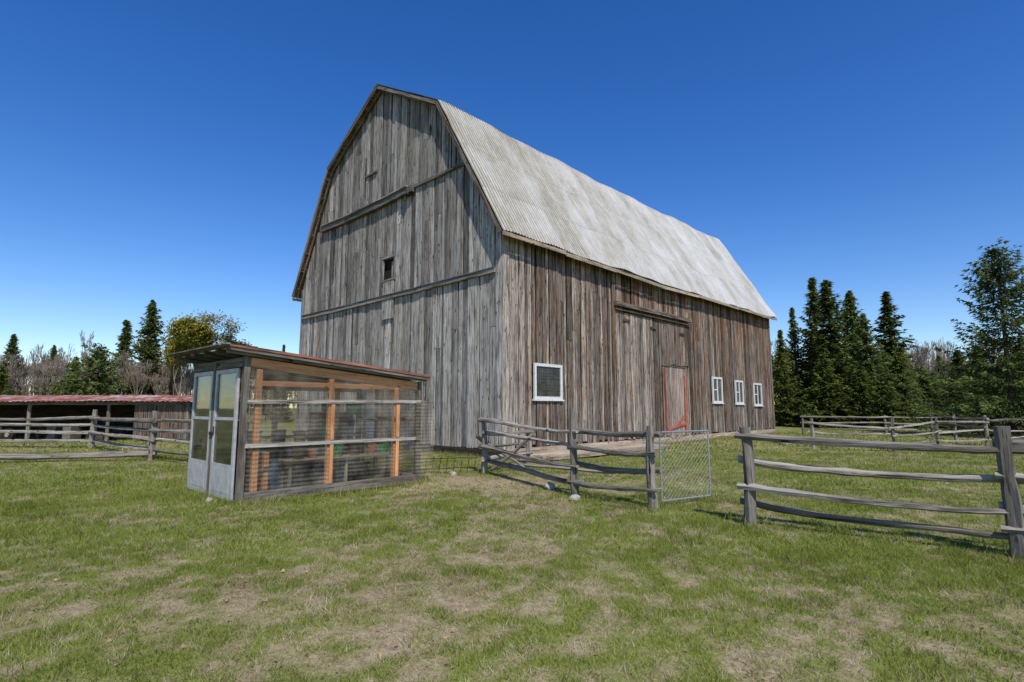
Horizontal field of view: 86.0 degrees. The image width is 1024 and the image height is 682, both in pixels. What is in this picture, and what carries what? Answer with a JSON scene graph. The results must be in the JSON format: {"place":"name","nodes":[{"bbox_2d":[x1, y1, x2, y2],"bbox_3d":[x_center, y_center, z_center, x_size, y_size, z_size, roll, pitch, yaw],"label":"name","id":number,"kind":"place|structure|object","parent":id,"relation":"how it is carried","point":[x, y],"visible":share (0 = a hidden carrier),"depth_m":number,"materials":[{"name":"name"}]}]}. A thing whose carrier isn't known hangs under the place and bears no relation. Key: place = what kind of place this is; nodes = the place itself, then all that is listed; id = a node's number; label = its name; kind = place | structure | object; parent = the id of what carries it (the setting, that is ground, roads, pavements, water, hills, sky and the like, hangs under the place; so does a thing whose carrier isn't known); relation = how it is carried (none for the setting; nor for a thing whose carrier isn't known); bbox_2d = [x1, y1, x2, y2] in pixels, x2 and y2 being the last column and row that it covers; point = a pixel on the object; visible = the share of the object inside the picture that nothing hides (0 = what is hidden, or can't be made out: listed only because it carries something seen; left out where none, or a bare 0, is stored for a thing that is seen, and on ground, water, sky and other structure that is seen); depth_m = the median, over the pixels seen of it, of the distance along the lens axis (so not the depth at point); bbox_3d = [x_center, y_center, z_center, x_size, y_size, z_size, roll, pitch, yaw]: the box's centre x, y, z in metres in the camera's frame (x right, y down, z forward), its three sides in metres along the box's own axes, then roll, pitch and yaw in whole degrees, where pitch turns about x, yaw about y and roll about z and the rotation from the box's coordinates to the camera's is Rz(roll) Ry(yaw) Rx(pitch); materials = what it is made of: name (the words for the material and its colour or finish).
{"place":"outdoors","nodes":[
{"label":"outdoors","id":0,"kind":"place"},
{"bbox_2d":[0,408,1023,681],"bbox_3d":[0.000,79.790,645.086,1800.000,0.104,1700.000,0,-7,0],"label":"ground","id":1,"kind":"structure","parent":0,"point":[442,666],"depth_m":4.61,"materials":[{"name":"green plant"}]},
{"bbox_2d":[0,334,26,394],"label":"spruce tree","id":2,"kind":"object","parent":1,"relation":"on","point":[11,348],"visible":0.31,"depth_m":60.33,"materials":[{"name":"green plant"}]},
{"bbox_2d":[0,366,27,394],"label":"spruce tree","id":3,"kind":"object","parent":1,"relation":"on","point":[3,387],"visible":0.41,"depth_m":48.94,"materials":[{"name":"green plant"}]},
{"bbox_2d":[28,368,60,394],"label":"spruce tree","id":4,"kind":"object","parent":1,"relation":"on","point":[49,382],"visible":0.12,"depth_m":61.62,"materials":[{"name":"green plant"}]},
{"bbox_2d":[47,345,62,393],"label":"spruce tree","id":5,"kind":"object","parent":1,"relation":"on","point":[54,351],"visible":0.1,"depth_m":66.03,"materials":[{"name":"green plant"}]},
{"bbox_2d":[45,356,88,394],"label":"spruce tree","id":6,"kind":"object","parent":1,"relation":"on","point":[65,389],"visible":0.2,"depth_m":55.58,"materials":[{"name":"green plant"}]},
{"bbox_2d":[0,449,156,460],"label":"split rail fence","id":7,"kind":"object","parent":1,"relation":"on","point":[150,453],"visible":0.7,"depth_m":16.30,"materials":[{"name":"grey wood"}]},
{"bbox_2d":[54,343,132,394],"bbox_3d":[-41.153,4.496,54.601,7.186,8.836,6.992,-5,-9,42],"label":"spruce tree","id":8,"kind":"object","parent":1,"relation":"on","point":[100,362],"visible":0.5,"depth_m":54.57,"materials":[{"name":"green plant"}]},
{"bbox_2d":[96,320,135,394],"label":"spruce tree","id":9,"kind":"object","parent":1,"relation":"on","point":[125,337],"visible":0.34,"depth_m":61.25,"materials":[{"name":"green plant"}]},
{"bbox_2d":[0,395,240,440],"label":"open shed","id":10,"kind":"structure","parent":1,"relation":"on","point":[111,406],"depth_m":27.83,"materials":[{"name":"brown wood"}]},
{"bbox_2d":[0,410,252,459],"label":"split rail fence","id":11,"kind":"object","parent":1,"relation":"on","point":[153,430],"visible":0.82,"depth_m":19.98,"materials":[{"name":"grey wood"}]},
{"bbox_2d":[24,390,272,415],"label":"distant conifer treeline","id":12,"kind":"object","parent":1,"relation":"on","point":[263,409],"visible":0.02,"depth_m":113.10,"materials":[{"name":"green plant"}]},
{"bbox_2d":[124,299,174,394],"bbox_3d":[-39.664,2.446,60.487,6.107,14.199,6.190,5,-9,-37],"label":"spruce tree","id":13,"kind":"object","parent":1,"relation":"on","point":[149,331],"visible":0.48,"depth_m":60.19,"materials":[{"name":"green plant"}]},
{"bbox_2d":[160,347,189,394],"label":"budding tree","id":14,"kind":"object","parent":1,"relation":"on","point":[168,361],"visible":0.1,"depth_m":59.60,"materials":[{"name":"green plant"}]},
{"bbox_2d":[159,323,193,394],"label":"budding tree","id":15,"kind":"object","parent":1,"relation":"on","point":[174,344],"visible":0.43,"depth_m":56.45,"materials":[{"name":"green plant"}]},
{"bbox_2d":[165,309,247,353],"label":"budding tree","id":16,"kind":"object","parent":1,"relation":"on","point":[194,331],"visible":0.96,"depth_m":54.99,"materials":[{"name":"green plant"}]},
{"bbox_2d":[202,328,251,351],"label":"budding tree","id":17,"kind":"object","parent":1,"relation":"on","point":[229,340],"visible":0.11,"depth_m":57.66,"materials":[{"name":"green plant"}]},
{"bbox_2d":[267,344,294,422],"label":"spruce tree","id":18,"kind":"object","parent":1,"relation":"on","point":[283,415],"visible":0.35,"depth_m":59.42,"materials":[{"name":"green plant"}]},
{"bbox_2d":[166,342,430,503],"bbox_3d":[-4.271,1.661,11.482,3.001,2.664,4.635,-6,-9,42],"label":"garden greenhouse","id":19,"kind":"object","parent":1,"relation":"on","point":[224,459],"visible":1,"depth_m":10.54,"materials":[{"name":"orange wood"}]},
{"bbox_2d":[187,363,243,500],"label":"doors","id":20,"kind":"structure","parent":19,"relation":"in","point":[213,434],"depth_m":10.02,"materials":[{"name":"wood"}]},
{"bbox_2d":[423,457,477,472],"bbox_3d":[-1.599,3.030,13.479,1.530,0.429,0.059,1,-7,-10],"label":"wire panel","id":21,"kind":"object","parent":1,"relation":"on","point":[446,468],"visible":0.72,"depth_m":13.49,"materials":[{"name":"grey metal"}]},
{"bbox_2d":[477,421,532,472],"bbox_3d":[-0.114,2.941,14.674,0.240,1.513,2.718,-4,-8,28],"label":"split rail fence","id":22,"kind":"object","parent":1,"relation":"on","point":[528,452],"visible":0.56,"depth_m":14.69,"materials":[{"name":"grey wood"}]},
{"bbox_2d":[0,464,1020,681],"bbox_3d":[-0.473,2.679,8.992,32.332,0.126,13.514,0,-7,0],"label":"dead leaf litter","id":23,"kind":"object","parent":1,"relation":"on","point":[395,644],"visible":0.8,"depth_m":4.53,"materials":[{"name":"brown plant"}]},
{"bbox_2d":[0,329,1023,421],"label":"distant bare forest","id":24,"kind":"object","parent":1,"relation":"on","point":[34,372],"visible":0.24,"depth_m":60.00,"materials":[{"name":"brown plant"}]},
{"bbox_2d":[291,84,776,459],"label":"old wooden barn","id":25,"kind":"structure","parent":1,"relation":"on","point":[474,268],"depth_m":22.36,"materials":[{"name":"grey wood"}]},
{"bbox_2d":[532,363,762,405],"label":"windows","id":26,"kind":"structure","parent":25,"relation":"in","point":[547,378],"depth_m":19.61,"materials":[{"name":"white paint"}]},
{"bbox_2d":[476,433,616,473],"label":"spare rails","id":27,"kind":"object","parent":1,"relation":"on","point":[515,450],"visible":0.56,"depth_m":13.88,"materials":[{"name":"grey wood"}]},
{"bbox_2d":[544,482,554,489],"bbox_3d":[0.749,2.888,10.929,0.233,0.168,0.260,-1,-7,7],"label":"rock","id":28,"kind":"object","parent":1,"relation":"on","point":[549,485],"visible":0.94,"depth_m":10.84,"materials":[{"name":"grey stone"}]},
{"bbox_2d":[477,407,662,509],"bbox_3d":[0.694,2.313,11.133,0.435,1.922,6.038,4,-8,-30],"label":"split rail fence","id":29,"kind":"object","parent":1,"relation":"on","point":[650,454],"visible":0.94,"depth_m":10.00,"materials":[{"name":"grey wood"}]},
{"bbox_2d":[654,430,710,501],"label":"wire gate","id":30,"kind":"structure","parent":29,"relation":"attached to","point":[660,454],"depth_m":9.23,"materials":[{"name":"grey metal"}]},
{"bbox_2d":[569,494,580,500],"bbox_3d":[1.089,2.743,9.597,0.199,0.131,0.171,2,-7,-19],"label":"rock","id":31,"kind":"object","parent":1,"relation":"on","point":[574,497],"visible":0.84,"depth_m":9.54,"materials":[{"name":"white stone"}]},
{"bbox_2d":[772,330,805,423],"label":"spruce tree","id":32,"kind":"object","parent":1,"relation":"on","point":[782,343],"visible":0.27,"depth_m":51.04,"materials":[{"name":"green plant"}]},
{"bbox_2d":[771,351,818,426],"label":"spruce tree","id":33,"kind":"object","parent":1,"relation":"on","point":[782,388],"visible":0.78,"depth_m":47.39,"materials":[{"name":"green plant"}]},
{"bbox_2d":[785,307,819,421],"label":"spruce tree","id":34,"kind":"object","parent":1,"relation":"on","point":[795,355],"visible":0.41,"depth_m":51.97,"materials":[{"name":"green plant"}]},
{"bbox_2d":[776,277,840,421],"bbox_3d":[28.954,1.382,52.819,7.079,15.058,7.188,3,-7,-18],"label":"spruce tree","id":35,"kind":"object","parent":1,"relation":"on","point":[810,313],"visible":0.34,"depth_m":52.23,"materials":[{"name":"green plant"}]},
{"bbox_2d":[784,352,859,427],"bbox_3d":[24.758,4.234,44.179,5.470,6.723,5.266,-1,-7,5],"label":"spruce tree","id":36,"kind":"object","parent":1,"relation":"on","point":[823,371],"visible":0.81,"depth_m":43.63,"materials":[{"name":"green plant"}]},
{"bbox_2d":[798,279,855,424],"bbox_3d":[28.156,1.336,48.535,5.681,13.700,6.173,2,-7,-24],"label":"spruce tree","id":37,"kind":"object","parent":1,"relation":"on","point":[829,308],"visible":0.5,"depth_m":48.13,"materials":[{"name":"green plant"}]},
{"bbox_2d":[834,290,868,403],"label":"spruce tree","id":38,"kind":"object","parent":1,"relation":"on","point":[849,307],"visible":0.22,"depth_m":50.92,"materials":[{"name":"green plant"}]},
{"bbox_2d":[826,365,889,428],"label":"spruce tree","id":39,"kind":"object","parent":1,"relation":"on","point":[859,397],"visible":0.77,"depth_m":41.67,"materials":[{"name":"green plant"}]},
{"bbox_2d":[841,313,899,425],"bbox_3d":[28.590,2.513,43.831,4.642,9.789,4.670,-4,-8,32],"label":"spruce tree","id":40,"kind":"object","parent":1,"relation":"on","point":[870,364],"visible":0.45,"depth_m":43.85,"materials":[{"name":"green plant"}]},
{"bbox_2d":[734,426,1023,559],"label":"split rail fence","id":41,"kind":"object","parent":1,"relation":"on","point":[1004,447],"visible":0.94,"depth_m":6.54,"materials":[{"name":"grey wood"}]},
{"bbox_2d":[869,291,918,372],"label":"spruce tree","id":42,"kind":"object","parent":1,"relation":"on","point":[889,340],"visible":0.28,"depth_m":50.18,"materials":[{"name":"green plant"}]},
{"bbox_2d":[864,380,923,428],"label":"spruce tree","id":43,"kind":"object","parent":1,"relation":"on","point":[885,396],"visible":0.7,"depth_m":39.97,"materials":[{"name":"green plant"}]},
{"bbox_2d":[862,351,926,420],"bbox_3d":[31.594,4.252,46.534,6.454,7.136,6.634,-5,-8,35],"label":"spruce tree","id":44,"kind":"object","parent":1,"relation":"on","point":[888,360],"visible":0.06,"depth_m":46.64,"materials":[{"name":"green plant"}]},
{"bbox_2d":[872,371,934,428],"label":"spruce tree","id":45,"kind":"object","parent":1,"relation":"on","point":[900,386],"visible":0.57,"depth_m":40.91,"materials":[{"name":"green plant"}]},
{"bbox_2d":[892,347,919,388],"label":"spruce tree","id":46,"kind":"object","parent":1,"relation":"on","point":[901,351],"visible":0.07,"depth_m":47.88,"materials":[{"name":"green plant"}]},
{"bbox_2d":[800,415,1019,434],"bbox_3d":[27.811,5.149,32.912,20.883,1.509,2.060,1,-7,-4],"label":"split rail fence","id":47,"kind":"object","parent":1,"relation":"on","point":[884,417],"visible":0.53,"depth_m":32.00,"materials":[{"name":"grey wood"}]},
{"bbox_2d":[876,353,949,428],"bbox_3d":[30.548,4.110,42.457,5.287,6.499,5.090,-4,-9,24],"label":"spruce tree","id":48,"kind":"object","parent":1,"relation":"on","point":[899,366],"visible":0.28,"depth_m":42.69,"materials":[{"name":"green plant"}]},
{"bbox_2d":[808,416,1023,451],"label":"split rail fence","id":49,"kind":"object","parent":1,"relation":"on","point":[894,435],"visible":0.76,"depth_m":20.93,"materials":[{"name":"grey wood"}]},
{"bbox_2d":[908,363,932,382],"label":"spruce tree","id":50,"kind":"object","parent":1,"relation":"on","point":[920,368],"visible":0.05,"depth_m":48.94,"materials":[{"name":"green plant"}]},
{"bbox_2d":[912,371,962,428],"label":"spruce tree","id":51,"kind":"object","parent":1,"relation":"on","point":[924,383],"visible":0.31,"depth_m":43.44,"materials":[{"name":"green plant"}]},
{"bbox_2d":[933,355,946,391],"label":"spruce tree","id":52,"kind":"object","parent":1,"relation":"on","point":[937,366],"visible":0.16,"depth_m":56.08,"materials":[{"name":"green plant"}]},
{"bbox_2d":[920,370,963,427],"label":"spruce tree","id":53,"kind":"object","parent":1,"relation":"on","point":[935,376],"visible":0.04,"depth_m":45.70,"materials":[{"name":"green plant"}]},
{"bbox_2d":[925,382,982,428],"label":"spruce tree","id":54,"kind":"object","parent":1,"relation":"on","point":[953,393],"visible":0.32,"depth_m":42.52,"materials":[{"name":"green plant"}]},
{"bbox_2d":[939,349,978,404],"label":"spruce tree","id":55,"kind":"object","parent":1,"relation":"on","point":[956,360],"visible":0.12,"depth_m":49.92,"materials":[{"name":"green plant"}]},
{"bbox_2d":[929,412,990,445],"bbox_3d":[21.759,4.387,27.090,0.292,1.637,10.122,-3,-8,26],"label":"split rail fence","id":56,"kind":"object","parent":1,"relation":"on","point":[986,436],"visible":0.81,"depth_m":25.04,"materials":[{"name":"grey wood"}]},
{"bbox_2d":[911,237,1023,437],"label":"spruce tree","id":57,"kind":"object","parent":1,"relation":"on","point":[991,274],"visible":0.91,"depth_m":30.14,"materials":[{"name":"green plant"}]},
{"bbox_2d":[944,346,994,385],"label":"spruce tree","id":58,"kind":"object","parent":1,"relation":"on","point":[980,362],"visible":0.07,"depth_m":51.95,"materials":[{"name":"green plant"}]},
{"bbox_2d":[954,368,1006,421],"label":"spruce tree","id":59,"kind":"object","parent":1,"relation":"on","point":[973,386],"visible":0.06,"depth_m":44.80,"materials":[{"name":"green plant"}]},
{"bbox_2d":[966,388,1004,424],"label":"spruce tree","id":60,"kind":"object","parent":1,"relation":"on","point":[978,405],"visible":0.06,"depth_m":43.42,"materials":[{"name":"green plant"}]},
{"bbox_2d":[980,376,1022,418],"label":"spruce tree","id":61,"kind":"object","parent":1,"relation":"on","point":[1000,396],"visible":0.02,"depth_m":45.06,"materials":[{"name":"green plant"}]},
{"bbox_2d":[990,358,1023,418],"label":"spruce tree","id":62,"kind":"object","parent":1,"relation":"on","point":[1004,375],"visible":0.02,"depth_m":46.68,"materials":[{"name":"green plant"}]},
{"bbox_2d":[1006,348,1023,397],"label":"spruce tree","id":63,"kind":"object","parent":1,"relation":"on","point":[1018,362],"visible":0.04,"depth_m":49.97,"materials":[{"name":"green plant"}]},
{"bbox_2d":[0,0,1023,407],"label":"sky","id":64,"kind":"structure","parent":0,"point":[177,154],"materials":[{"name":"blue"}]}
]}

